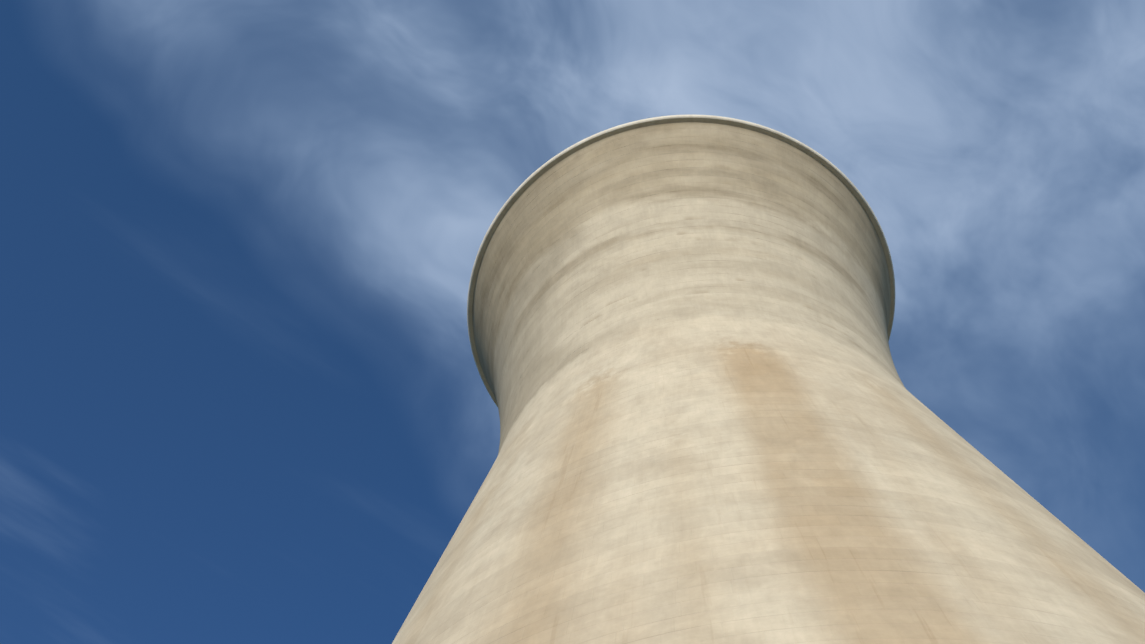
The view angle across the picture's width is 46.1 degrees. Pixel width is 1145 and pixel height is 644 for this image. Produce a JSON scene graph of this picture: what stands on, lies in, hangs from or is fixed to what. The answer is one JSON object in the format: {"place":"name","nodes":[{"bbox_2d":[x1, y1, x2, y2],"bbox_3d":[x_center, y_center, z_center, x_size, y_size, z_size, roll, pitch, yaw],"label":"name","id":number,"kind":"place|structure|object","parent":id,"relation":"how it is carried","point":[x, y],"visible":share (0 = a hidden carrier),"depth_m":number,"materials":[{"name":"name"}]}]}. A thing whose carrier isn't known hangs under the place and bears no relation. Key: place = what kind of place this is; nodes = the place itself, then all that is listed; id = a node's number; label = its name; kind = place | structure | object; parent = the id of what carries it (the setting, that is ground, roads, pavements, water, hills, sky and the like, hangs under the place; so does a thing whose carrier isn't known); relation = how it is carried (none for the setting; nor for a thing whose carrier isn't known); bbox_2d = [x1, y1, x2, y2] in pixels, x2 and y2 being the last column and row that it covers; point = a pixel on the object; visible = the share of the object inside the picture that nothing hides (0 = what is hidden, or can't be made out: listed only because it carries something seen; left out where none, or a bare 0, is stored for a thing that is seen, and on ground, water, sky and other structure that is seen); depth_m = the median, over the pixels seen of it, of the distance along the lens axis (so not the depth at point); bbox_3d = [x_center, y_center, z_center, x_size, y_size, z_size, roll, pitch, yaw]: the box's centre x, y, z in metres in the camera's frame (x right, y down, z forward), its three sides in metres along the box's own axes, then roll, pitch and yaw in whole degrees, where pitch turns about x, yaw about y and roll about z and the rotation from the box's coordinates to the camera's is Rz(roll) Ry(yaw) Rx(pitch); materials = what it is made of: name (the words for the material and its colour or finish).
{"place":"outdoors","nodes":[
{"label":"outdoors","id":0,"kind":"place"},
{"bbox_2d":[0,0,1144,643],"label":"sky","id":1,"kind":"structure","parent":0,"point":[244,398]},
{"label":"basin water","id":2,"kind":"structure","parent":0,"visible":0},
{"bbox_3d":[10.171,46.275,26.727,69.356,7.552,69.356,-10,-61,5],"label":"tower legs","id":3,"kind":"object","parent":2,"relation":"in","visible":0},
{"bbox_2d":[392,115,1144,643],"bbox_3d":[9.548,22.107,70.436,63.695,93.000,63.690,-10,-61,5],"label":"cooling tower","id":4,"kind":"structure","parent":3,"relation":"on","point":[720,423],"depth_m":62.92,"materials":[{"name":"concrete"}]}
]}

